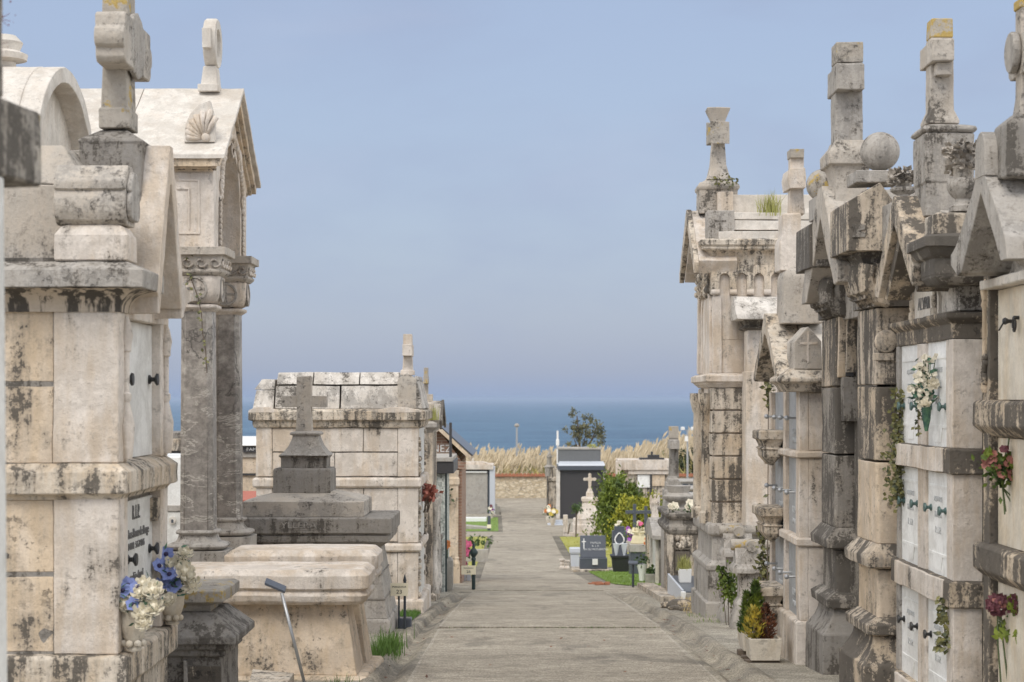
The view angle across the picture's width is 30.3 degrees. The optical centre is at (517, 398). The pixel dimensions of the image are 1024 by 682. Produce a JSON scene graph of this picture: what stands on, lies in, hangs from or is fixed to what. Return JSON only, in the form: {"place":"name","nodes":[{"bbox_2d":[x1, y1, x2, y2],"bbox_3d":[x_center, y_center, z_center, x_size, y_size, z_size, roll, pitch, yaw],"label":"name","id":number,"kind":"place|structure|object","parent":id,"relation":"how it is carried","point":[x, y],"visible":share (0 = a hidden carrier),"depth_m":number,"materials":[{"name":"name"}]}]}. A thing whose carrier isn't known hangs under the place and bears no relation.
{"place":"outdoors","nodes":[
{"label":"outdoors","id":0,"kind":"place"},
{"bbox_2d":[171,431,180,452],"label":"flat tomb","id":1,"kind":"object","parent":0,"point":[176,445],"visible":0.04,"depth_m":46.90,"materials":[{"name":"stone"}]},
{"bbox_2d":[400,608,420,619],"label":"grass","id":2,"kind":"structure","parent":0,"point":[413,613],"depth_m":27.59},
{"bbox_2d":[169,401,692,457],"bbox_3d":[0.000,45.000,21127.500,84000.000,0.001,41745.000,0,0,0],"label":"sea","id":3,"kind":"structure","parent":0,"point":[541,423],"depth_m":3885.03,"materials":[{"name":"liquid"}]},
{"bbox_2d":[466,536,486,575],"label":"grass","id":4,"kind":"structure","parent":0,"point":[480,546],"depth_m":74.22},
{"bbox_2d":[2,0,1015,400],"label":"sky","id":5,"kind":"structure","parent":0,"point":[507,187],"materials":[{"name":"blue"}]},
{"bbox_2d":[239,463,838,681],"bbox_3d":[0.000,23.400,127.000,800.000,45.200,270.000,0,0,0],"label":"ground","id":6,"kind":"structure","parent":0,"point":[726,636],"depth_m":21.87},
{"bbox_2d":[0,0,40,681],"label":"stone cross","id":7,"kind":"object","parent":6,"relation":"on","point":[19,145],"visible":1,"depth_m":5.34,"materials":[{"name":"grey stone"}]},
{"bbox_2d":[2,34,91,150],"bbox_3d":[-5.650,-0.291,16.099,3.712,5.598,2.412,0,0,0],"label":"vaulted tomb","id":8,"kind":"object","parent":6,"relation":"on","point":[53,97],"visible":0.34,"depth_m":16.02,"materials":[{"name":"stone"}]},
{"bbox_2d":[4,0,193,681],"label":"niche tomb","id":9,"kind":"object","parent":6,"relation":"on","point":[98,295],"visible":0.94,"depth_m":10.81,"materials":[{"name":"stone"}]},
{"bbox_2d":[121,609,146,651],"bbox_3d":[-2.220,1.332,10.930,0.177,0.248,0.174,0,0,0],"label":"flower urn","id":10,"kind":"object","parent":9,"relation":"on","point":[132,640],"visible":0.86,"depth_m":10.87,"materials":[{"name":"stone"}]},
{"bbox_2d":[119,571,165,630],"bbox_3d":[-2.171,1.155,10.864,0.314,0.337,0.213,0,0,21],"label":"bouquet","id":11,"kind":"object","parent":10,"relation":"in","point":[146,591],"visible":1,"depth_m":10.83,"materials":[{"name":"beige plant"}]},
{"bbox_2d":[162,590,184,624],"bbox_3d":[-2.230,1.348,12.200,0.177,0.217,0.174,0,0,0],"label":"flower urn","id":12,"kind":"object","parent":9,"relation":"on","point":[172,615],"visible":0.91,"depth_m":12.15,"materials":[{"name":"stone"}]},
{"bbox_2d":[152,543,201,606],"bbox_3d":[-2.199,1.121,12.107,0.283,0.392,0.307,0,0,-37],"label":"bouquet","id":13,"kind":"object","parent":12,"relation":"in","point":[175,571],"visible":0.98,"depth_m":12.08,"materials":[{"name":"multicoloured plant"}]},
{"bbox_2d":[80,19,260,561],"bbox_3d":[-5.099,-0.668,21.550,4.211,7.338,3.112,0,0,0],"label":"portico tomb","id":14,"kind":"object","parent":6,"relation":"on","point":[203,130],"visible":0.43,"depth_m":20.54,"materials":[{"name":"stone"}]},
{"bbox_2d":[185,255,208,372],"bbox_3d":[-3.434,-0.924,20.069,0.331,1.305,0.072,0,0,0],"label":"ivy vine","id":15,"kind":"object","parent":14,"relation":"hanging from","point":[198,318],"visible":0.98,"depth_m":20.08,"materials":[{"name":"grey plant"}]},
{"bbox_2d":[167,453,180,544],"bbox_3d":[-5.290,2.091,28.957,0.822,2.444,2.086,0,0,0],"label":"white niche","id":16,"kind":"object","parent":6,"relation":"on","point":[173,508],"visible":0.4,"depth_m":28.00,"materials":[{"name":"stone"}]},
{"bbox_2d":[168,579,255,681],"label":"capped pier","id":17,"kind":"structure","parent":6,"relation":"on","point":[213,629],"depth_m":13.11,"materials":[{"name":"stone"}]},
{"bbox_2d":[242,436,256,490],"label":"white roofed tomb","id":18,"kind":"object","parent":6,"relation":"on","point":[249,459],"visible":0.11,"depth_m":50.00,"materials":[{"name":"beige stone"}]},
{"bbox_2d":[249,670,293,681],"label":"grave slab","id":19,"kind":"structure","parent":6,"relation":"on","point":[264,676],"depth_m":14.88,"materials":[{"name":"stone"}]},
{"bbox_2d":[191,561,375,679],"bbox_3d":[-2.490,2.058,16.660,2.433,1.187,0.928,0,0,0],"label":"sarcophagus","id":20,"kind":"object","parent":6,"relation":"on","point":[321,598],"visible":0.43,"depth_m":16.33,"materials":[{"name":"stone"}]},
{"bbox_2d":[265,578,305,681],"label":"metal marker","id":21,"kind":"object","parent":6,"relation":"on","point":[275,585],"visible":1,"depth_m":15.59,"materials":[{"name":"metal"}]},
{"bbox_2d":[224,544,383,666],"bbox_3d":[-1.984,2.053,17.674,1.414,1.333,0.861,0,0,0],"label":"sarcophagus","id":22,"kind":"object","parent":6,"relation":"on","point":[372,554],"visible":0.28,"depth_m":17.33,"materials":[{"name":"stone"}]},
{"bbox_2d":[243,376,399,632],"bbox_3d":[-2.652,1.431,24.147,2.210,3.435,1.718,0,0,0],"label":"cross tomb","id":23,"kind":"object","parent":6,"relation":"on","point":[305,502],"visible":0.54,"depth_m":23.50,"materials":[{"name":"stone"}]},
{"bbox_2d":[248,334,432,612],"bbox_3d":[-2.765,1.277,30.149,2.716,4.556,2.528,0,0,0],"label":"parapet tomb","id":24,"kind":"object","parent":6,"relation":"on","point":[371,425],"visible":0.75,"depth_m":29.01,"materials":[{"name":"stone"}]},
{"bbox_2d":[422,481,443,512],"bbox_3d":[-1.398,1.565,30.192,0.368,0.515,0.586,0,0,10],"label":"dried bouquet","id":25,"kind":"object","parent":24,"relation":"hanging from","point":[429,491],"visible":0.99,"depth_m":30.13,"materials":[{"name":"red plant"}]},
{"bbox_2d":[369,623,414,660],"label":"grass","id":26,"kind":"structure","parent":6,"relation":"on","point":[386,645],"depth_m":19.46,"materials":[{"name":"plant"}]},
{"bbox_2d":[423,368,445,600],"bbox_3d":[-2.811,1.660,34.750,2.938,4.452,2.660,0,0,0],"label":"gabled tomb","id":27,"kind":"object","parent":6,"relation":"on","point":[433,559],"visible":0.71,"depth_m":33.64,"materials":[{"name":"stone"}]},
{"bbox_2d":[437,423,457,591],"bbox_3d":[-2.513,2.319,39.225,2.474,3.674,2.750,0,0,0],"label":"flat roofed tomb","id":28,"kind":"object","parent":6,"relation":"on","point":[447,464],"visible":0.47,"depth_m":38.00,"materials":[{"name":"black stone"}]},
{"bbox_2d":[447,557,452,589],"bbox_3d":[-1.404,3.617,39.150,0.150,0.678,0.300,0,0,0],"label":"post","id":29,"kind":"object","parent":6,"relation":"on","point":[449,573],"visible":0.72,"depth_m":39.00,"materials":[{"name":"stone"}]},
{"bbox_2d":[437,423,476,582],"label":"brick chapel","id":30,"kind":"structure","parent":6,"relation":"on","point":[462,448],"depth_m":44.00,"materials":[{"name":"beige stone"}]},
{"bbox_2d":[466,517,486,521],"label":"white kerb","id":31,"kind":"structure","parent":6,"relation":"on","point":[476,519],"depth_m":95.00,"materials":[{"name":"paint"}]},
{"bbox_2d":[466,549,487,561],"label":"grave kerb","id":32,"kind":"structure","parent":6,"relation":"on","point":[482,555],"depth_m":60.80,"materials":[{"name":"stone"}]},
{"bbox_2d":[466,533,493,547],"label":"hedge","id":33,"kind":"object","parent":6,"relation":"on","point":[476,542],"visible":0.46,"depth_m":61.96,"materials":[{"name":"green plant"}]},
{"bbox_2d":[466,461,494,513],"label":"box tomb","id":34,"kind":"object","parent":6,"relation":"on","point":[480,487],"visible":0.61,"depth_m":103.10,"materials":[{"name":"stone"}]},
{"bbox_2d":[466,517,497,530],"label":"grass","id":35,"kind":"structure","parent":6,"relation":"on","point":[494,523],"depth_m":92.38,"materials":[{"name":"plant"}]},
{"bbox_2d":[466,515,606,581],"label":"kerb strip","id":36,"kind":"object","parent":6,"relation":"on","point":[588,576],"visible":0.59,"depth_m":65.20,"materials":[{"name":"concrete"}]},
{"bbox_2d":[569,547,579,565],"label":"plastic box","id":37,"kind":"object","parent":36,"relation":"on","point":[574,553],"visible":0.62,"depth_m":57.50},
{"bbox_2d":[544,447,556,515],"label":"spired tomb","id":38,"kind":"object","parent":6,"relation":"on","point":[550,471],"visible":0.83,"depth_m":101.00,"materials":[{"name":"stone"}]},
{"bbox_2d":[360,592,776,681],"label":"gutter","id":39,"kind":"object","parent":6,"relation":"on","point":[724,658],"visible":0.89,"depth_m":21.45,"materials":[{"name":"concrete"}]},
{"bbox_2d":[390,575,411,628],"bbox_3d":[-1.498,2.643,24.426,0.260,0.777,0.348,0,0,0],"label":"section sign","id":40,"kind":"object","parent":39,"relation":"on","point":[399,590],"visible":0.98,"depth_m":24.28,"materials":[{"name":"metal"}]},
{"bbox_2d":[569,502,586,536],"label":"topiary tree","id":41,"kind":"object","parent":6,"relation":"on","point":[576,508],"visible":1,"depth_m":81.97,"materials":[{"name":"green plant"}]},
{"bbox_2d":[466,429,692,474],"bbox_3d":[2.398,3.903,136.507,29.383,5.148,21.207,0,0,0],"label":"pampas grass","id":42,"kind":"structure","parent":6,"relation":"on","point":[499,457],"depth_m":129.20,"materials":[{"name":"plant"}]},
{"bbox_2d":[556,447,605,518],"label":"black tomb","id":43,"kind":"object","parent":6,"relation":"on","point":[576,466],"visible":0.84,"depth_m":98.00,"materials":[{"name":"stone"}]},
{"bbox_2d":[563,515,601,535],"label":"grave border","id":44,"kind":"object","parent":6,"relation":"on","point":[565,524],"visible":0.57,"depth_m":83.65,"materials":[{"name":"stone"}]},
{"bbox_2d":[561,406,606,446],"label":"bushy tree","id":45,"kind":"object","parent":6,"relation":"on","point":[578,433],"visible":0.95,"depth_m":132.91,"materials":[{"name":"green plant"}]},
{"bbox_2d":[572,473,600,531],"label":"cross monument","id":46,"kind":"object","parent":6,"relation":"on","point":[582,522],"visible":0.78,"depth_m":85.17,"materials":[{"name":"stone"}]},
{"bbox_2d":[571,535,608,571],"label":"headstone","id":47,"kind":"object","parent":6,"relation":"on","point":[593,548],"visible":0.99,"depth_m":55.03,"materials":[{"name":"stone"}]},
{"bbox_2d":[495,473,692,497],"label":"boundary wall","id":48,"kind":"structure","parent":6,"relation":"on","point":[520,485],"depth_m":122.00,"materials":[{"name":"stone"}]},
{"bbox_2d":[560,536,628,567],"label":"grass","id":49,"kind":"structure","parent":6,"relation":"on","point":[568,541],"depth_m":74.22,"materials":[{"name":"plant"}]},
{"bbox_2d":[577,464,644,545],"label":"shrub","id":50,"kind":"object","parent":6,"relation":"on","point":[608,498],"visible":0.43,"depth_m":73.55,"materials":[{"name":"green plant"}]},
{"bbox_2d":[612,526,626,553],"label":"headstone","id":51,"kind":"object","parent":6,"relation":"on","point":[618,534],"visible":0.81,"depth_m":57.00,"materials":[{"name":"stone"}]},
{"bbox_2d":[589,570,660,585],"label":"grass","id":52,"kind":"structure","parent":6,"relation":"on","point":[617,578],"depth_m":48.20,"materials":[{"name":"plant"}]},
{"bbox_2d":[610,543,628,571],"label":"tub planter","id":53,"kind":"object","parent":52,"relation":"on","point":[620,563],"visible":0.82,"depth_m":53.98,"materials":[{"name":"black plastic"}]},
{"bbox_2d":[623,526,633,551],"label":"flowers","id":54,"kind":"object","parent":53,"relation":"in","point":[628,531],"visible":0.71,"depth_m":54.46,"materials":[{"name":"purple plant"}]},
{"bbox_2d":[634,552,649,580],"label":"vase","id":55,"kind":"object","parent":52,"relation":"on","point":[642,568],"visible":0.88,"depth_m":44.94,"materials":[{"name":"ceramic"}]},
{"bbox_2d":[596,489,662,545],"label":"shrub","id":56,"kind":"object","parent":6,"relation":"on","point":[621,515],"visible":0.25,"depth_m":72.17,"materials":[{"name":"green plant"}]},
{"bbox_2d":[625,504,643,527],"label":"metal cross","id":57,"kind":"object","parent":6,"relation":"on","point":[634,511],"visible":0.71,"depth_m":60.00,"materials":[{"name":"metal"}]},
{"bbox_2d":[629,525,644,573],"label":"low stone grave","id":58,"kind":"object","parent":6,"relation":"on","point":[637,542],"visible":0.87,"depth_m":51.71,"materials":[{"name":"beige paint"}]},
{"bbox_2d":[616,458,668,503],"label":"niche block","id":59,"kind":"structure","parent":6,"relation":"on","point":[649,475],"depth_m":108.10,"materials":[{"name":"stone"}]},
{"bbox_2d":[639,451,663,459],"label":"dark ornament","id":60,"kind":"object","parent":59,"relation":"on","point":[652,457],"visible":1,"depth_m":108.60,"materials":[{"name":"black stone"}]},
{"bbox_2d":[645,564,654,582],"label":"planter trough","id":61,"kind":"object","parent":6,"relation":"on","point":[649,575],"visible":0.57,"depth_m":43.49,"materials":[{"name":"grey concrete"}]},
{"bbox_2d":[644,517,660,583],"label":"scroll topped tomb","id":62,"kind":"object","parent":6,"relation":"on","point":[652,529],"visible":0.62,"depth_m":43.23,"materials":[{"name":"grey stone"}]},
{"bbox_2d":[645,494,659,567],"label":"angel statue","id":63,"kind":"object","parent":6,"relation":"on","point":[654,503],"visible":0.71,"depth_m":47.96,"materials":[{"name":"stone"}]},
{"bbox_2d":[637,583,673,601],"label":"kerb slab","id":64,"kind":"structure","parent":6,"relation":"on","point":[657,592],"depth_m":35.98,"materials":[{"name":"stone"}]},
{"bbox_2d":[661,426,686,587],"bbox_3d":[3.423,2.355,40.450,0.641,3.537,1.540,0,0,0],"label":"tall cross","id":65,"kind":"object","parent":6,"relation":"on","point":[673,443],"visible":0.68,"depth_m":39.99,"materials":[{"name":"stone"}]},
{"bbox_2d":[657,485,697,590],"bbox_3d":[3.268,2.770,37.094,0.896,2.168,2.332,0,0,0],"label":"urn tomb","id":66,"kind":"object","parent":6,"relation":"on","point":[679,528],"visible":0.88,"depth_m":36.00,"materials":[{"name":"stone"}]},
{"bbox_2d":[666,599,690,608],"bbox_3d":[2.603,3.311,30.352,0.417,0.180,0.360,0,0,18],"label":"loose stone","id":67,"kind":"object","parent":6,"relation":"on","point":[673,602],"visible":0.5,"depth_m":30.23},
{"bbox_2d":[668,573,693,598],"bbox_3d":[3.160,3.520,32.940,0.880,0.661,3.120,0,0,0],"label":"grave","id":68,"kind":"object","parent":6,"relation":"on","point":[677,588],"visible":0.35,"depth_m":32.75,"materials":[{"name":"stone"}]},
{"bbox_2d":[674,554,693,582],"bbox_3d":[2.929,2.962,33.161,0.366,0.508,0.371,0,0,-17],"label":"planter box","id":69,"kind":"object","parent":68,"relation":"on","point":[684,571],"visible":1,"depth_m":33.03,"materials":[{"name":"ceramic"}]},
{"bbox_2d":[678,448,692,472],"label":"dark shrub","id":70,"kind":"object","parent":6,"relation":"on","point":[684,461],"visible":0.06,"depth_m":126.32,"materials":[{"name":"green plant"}]},
{"bbox_2d":[681,427,692,477],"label":"street lamp","id":71,"kind":"object","parent":6,"relation":"on","point":[687,467],"visible":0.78,"depth_m":117.94,"materials":[{"name":"metal"}]},
{"bbox_2d":[713,559,736,624],"bbox_3d":[2.817,2.591,25.257,0.399,0.880,0.406,0,0,0],"label":"leafy creeper","id":72,"kind":"object","parent":6,"relation":"on","point":[729,588],"visible":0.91,"depth_m":25.25,"materials":[{"name":"green plant"}]},
{"bbox_2d":[718,524,755,621],"bbox_3d":[3.051,2.478,26.248,0.505,1.438,0.503,0,0,0],"label":"stone post","id":73,"kind":"object","parent":6,"relation":"on","point":[727,533],"visible":0.44,"depth_m":26.11,"materials":[{"name":"grey stone"}]},
{"bbox_2d":[737,649,745,655],"bbox_3d":[2.340,2.589,19.260,0.195,0.067,0.120,0,0,0],"label":"wooden bearer","id":74,"kind":"object","parent":6,"relation":"on","point":[740,652],"visible":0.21,"depth_m":19.20,"materials":[{"name":"brown wood"}]},
{"bbox_2d":[737,630,755,650],"bbox_3d":[2.400,2.457,19.310,0.263,0.195,0.419,0,0,0],"label":"planter box","id":75,"kind":"object","parent":74,"relation":"on","point":[741,638],"visible":0.16,"depth_m":19.17,"materials":[{"name":"stone"}]},
{"bbox_2d":[734,589,752,632],"bbox_3d":[2.325,2.174,19.224,0.225,0.483,0.225,0,0,33],"label":"dwarf conifer","id":76,"kind":"object","parent":75,"relation":"on","point":[746,600],"visible":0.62,"depth_m":19.20,"materials":[{"name":"green plant"}]},
{"bbox_2d":[748,578,764,631],"bbox_3d":[2.421,2.130,19.281,0.305,0.608,0.308,0,0,0],"label":"dwarf conifer","id":77,"kind":"object","parent":75,"relation":"on","point":[755,593],"visible":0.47,"depth_m":19.24,"materials":[{"name":"green plant"}]},
{"bbox_2d":[679,107,812,617],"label":"arcaded chapel","id":78,"kind":"structure","parent":6,"relation":"on","point":[727,263],"depth_m":27.22,"materials":[{"name":"stone"}]},
{"bbox_2d":[710,173,738,190],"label":"creeper","id":79,"kind":"object","parent":78,"relation":"on","point":[726,180],"visible":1,"depth_m":27.95,"materials":[{"name":"green plant"}]},
{"bbox_2d":[755,190,786,215],"bbox_3d":[3.658,-2.873,27.760,0.463,0.408,0.742,0,0,-15],"label":"grass tuft","id":80,"kind":"object","parent":78,"relation":"on","point":[770,209],"visible":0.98,"depth_m":27.66,"materials":[{"name":"plant"}]},
{"bbox_2d":[729,538,769,628],"bbox_3d":[3.027,2.458,24.600,0.506,1.258,0.509,0,0,0],"label":"stone post","id":81,"kind":"object","parent":6,"relation":"on","point":[746,551],"visible":0.49,"depth_m":24.45,"materials":[{"name":"grey stone"}]},
{"bbox_2d":[744,659,779,662],"bbox_3d":[2.375,2.548,18.360,0.330,0.027,0.120,0,0,0],"label":"wooden bearer","id":82,"kind":"object","parent":6,"relation":"on","point":[748,660],"visible":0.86,"depth_m":18.30,"materials":[{"name":"brown wood"}]},
{"bbox_2d":[744,634,781,660],"bbox_3d":[2.399,2.427,18.460,0.318,0.212,0.419,0,0,0],"label":"planter box","id":83,"kind":"object","parent":82,"relation":"on","point":[758,649],"visible":0.81,"depth_m":18.26,"materials":[{"name":"stone"}]},
{"bbox_2d":[740,604,766,638],"bbox_3d":[2.310,2.180,18.398,0.226,0.391,0.273,0,0,-26],"label":"golden shrub","id":84,"kind":"object","parent":83,"relation":"on","point":[753,612],"visible":1,"depth_m":18.36,"materials":[{"name":"yellow plant"}]},
{"bbox_2d":[755,602,777,638],"bbox_3d":[2.428,2.186,18.449,0.247,0.414,0.247,0,0,0],"label":"reddish shrub","id":85,"kind":"object","parent":83,"relation":"on","point":[771,621],"visible":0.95,"depth_m":18.42,"materials":[{"name":"red plant"}]},
{"bbox_2d":[752,382,774,580],"bbox_3d":[2.820,1.231,21.393,0.256,3.086,0.406,0,0,-9],"label":"climbing creeper","id":86,"kind":"object","parent":6,"relation":"on","point":[763,570],"visible":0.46,"depth_m":21.47,"materials":[{"name":"green plant"}]},
{"bbox_2d":[752,149,840,664],"bbox_3d":[3.737,0.195,19.097,2.525,5.434,2.388,0,0,0],"label":"pale gothic tomb","id":87,"kind":"object","parent":6,"relation":"on","point":[789,367],"visible":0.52,"depth_m":18.71,"materials":[{"name":"stone"}]},
{"bbox_2d":[796,42,914,681],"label":"gothic tomb","id":88,"kind":"object","parent":6,"relation":"on","point":[851,629],"visible":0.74,"depth_m":15.90,"materials":[{"name":"stone"}]},
{"bbox_2d":[806,169,827,197],"bbox_3d":[2.751,-1.924,17.050,0.290,0.290,0.290,0,0,0],"label":"stone sphere","id":89,"kind":"object","parent":88,"relation":"on","point":[816,180],"visible":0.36,"depth_m":16.95,"materials":[{"name":"stone"}]},
{"bbox_2d":[860,132,899,169],"bbox_3d":[2.877,-1.959,15.000,0.310,0.309,0.310,0,0,0],"label":"stone sphere","id":90,"kind":"object","parent":88,"relation":"on","point":[879,150],"visible":0.86,"depth_m":14.89,"materials":[{"name":"grey stone"}]},
{"bbox_2d":[875,18,983,681],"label":"white slab tomb","id":91,"kind":"object","parent":6,"relation":"on","point":[939,523],"visible":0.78,"depth_m":13.38,"materials":[{"name":"beige stone"}]},
{"bbox_2d":[880,383,904,512],"bbox_3d":[2.935,0.376,14.522,0.272,1.000,0.282,0,0,0],"label":"ivy","id":92,"kind":"object","parent":91,"relation":"attached to","point":[896,485],"visible":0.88,"depth_m":14.53,"materials":[{"name":"green plant"}]},
{"bbox_2d":[885,165,914,195],"bbox_3d":[2.986,-1.647,14.602,0.285,0.304,0.296,0,0,0],"label":"stone urn","id":93,"kind":"object","parent":91,"relation":"on","point":[900,179],"visible":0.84,"depth_m":14.53,"materials":[{"name":"grey stone"}]},
{"bbox_2d":[911,403,921,436],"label":"ivy","id":94,"kind":"object","parent":91,"relation":"attached to","point":[917,423],"visible":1,"depth_m":13.41,"materials":[{"name":"green plant"}]},
{"bbox_2d":[907,353,939,430],"bbox_3d":[2.895,-0.047,13.302,0.320,0.554,0.189,0,0,0],"label":"gypsophila bouquet","id":95,"kind":"object","parent":91,"relation":"hanging from","point":[923,388],"visible":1,"depth_m":13.32,"materials":[{"name":"beige plant"}]},
{"bbox_2d":[932,596,950,654],"bbox_3d":[2.927,1.548,12.936,0.162,0.406,0.154,0,0,0],"label":"ivy","id":96,"kind":"object","parent":91,"relation":"attached to","point":[941,619],"visible":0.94,"depth_m":12.92,"materials":[{"name":"green plant"}]},
{"bbox_2d":[941,136,977,212],"bbox_3d":[2.977,-1.498,12.621,0.290,0.505,0.307,0,0,0],"label":"stone urn","id":97,"kind":"object","parent":91,"relation":"on","point":[960,159],"visible":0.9,"depth_m":12.55,"materials":[{"name":"grey stone"}]},
{"bbox_2d":[951,0,1023,681],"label":"gabled niche tomb","id":98,"kind":"object","parent":6,"relation":"on","point":[989,248],"visible":0.97,"depth_m":11.78,"materials":[{"name":"beige stone"}]},
{"bbox_2d":[971,438,1013,513],"bbox_3d":[3.031,0.498,11.899,0.375,0.500,0.162,0,0,0],"label":"dried bouquet","id":99,"kind":"object","parent":98,"relation":"hanging from","point":[999,466],"visible":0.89,"depth_m":11.88,"materials":[{"name":"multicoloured plant"}]},
{"bbox_2d":[985,593,1009,681],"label":"hydrangea","id":100,"kind":"object","parent":98,"relation":"on","point":[995,604],"visible":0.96,"depth_m":11.97,"materials":[{"name":"red plant"}]},
{"bbox_2d":[1005,593,1018,643],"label":"hydrangea","id":101,"kind":"object","parent":98,"relation":"on","point":[1011,603],"visible":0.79,"depth_m":11.77,"materials":[{"name":"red plant"}]},
{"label":"red slab base","id":102,"kind":"object","parent":6,"relation":"on","visible":0},
{"bbox_2d":[243,491,255,501],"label":"red grave slab","id":103,"kind":"structure","parent":102,"relation":"on","point":[247,495],"depth_m":46.48,"materials":[{"name":"stone"}]},
{"bbox_2d":[450,498,660,593],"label":"pavement","id":104,"kind":"structure","parent":0,"point":[466,585],"depth_m":42.24,"materials":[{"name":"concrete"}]},
{"bbox_2d":[461,541,477,589],"bbox_3d":[-0.996,3.535,39.500,0.346,1.120,0.177,0,0,0],"label":"section sign","id":105,"kind":"object","parent":104,"relation":"on","point":[469,569],"visible":1,"depth_m":39.45,"materials":[{"name":"black metal"}]},
{"bbox_2d":[547,520,562,524],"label":"white grave","id":106,"kind":"object","parent":104,"relation":"on","point":[558,522],"visible":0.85,"depth_m":92.30,"materials":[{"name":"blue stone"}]},
{"bbox_2d":[547,508,557,524],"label":"flowers","id":107,"kind":"object","parent":106,"relation":"on","point":[552,514],"visible":0.98,"depth_m":91.93,"materials":[{"name":"yellow plant"}]},
{"bbox_2d":[412,498,716,681],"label":"path","id":108,"kind":"structure","parent":0,"point":[527,584],"depth_m":23.90,"materials":[{"name":"concrete"}]},
{"bbox_2d":[407,592,719,681],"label":"path edge","id":109,"kind":"object","parent":108,"relation":"on","point":[412,675],"visible":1,"depth_m":21.24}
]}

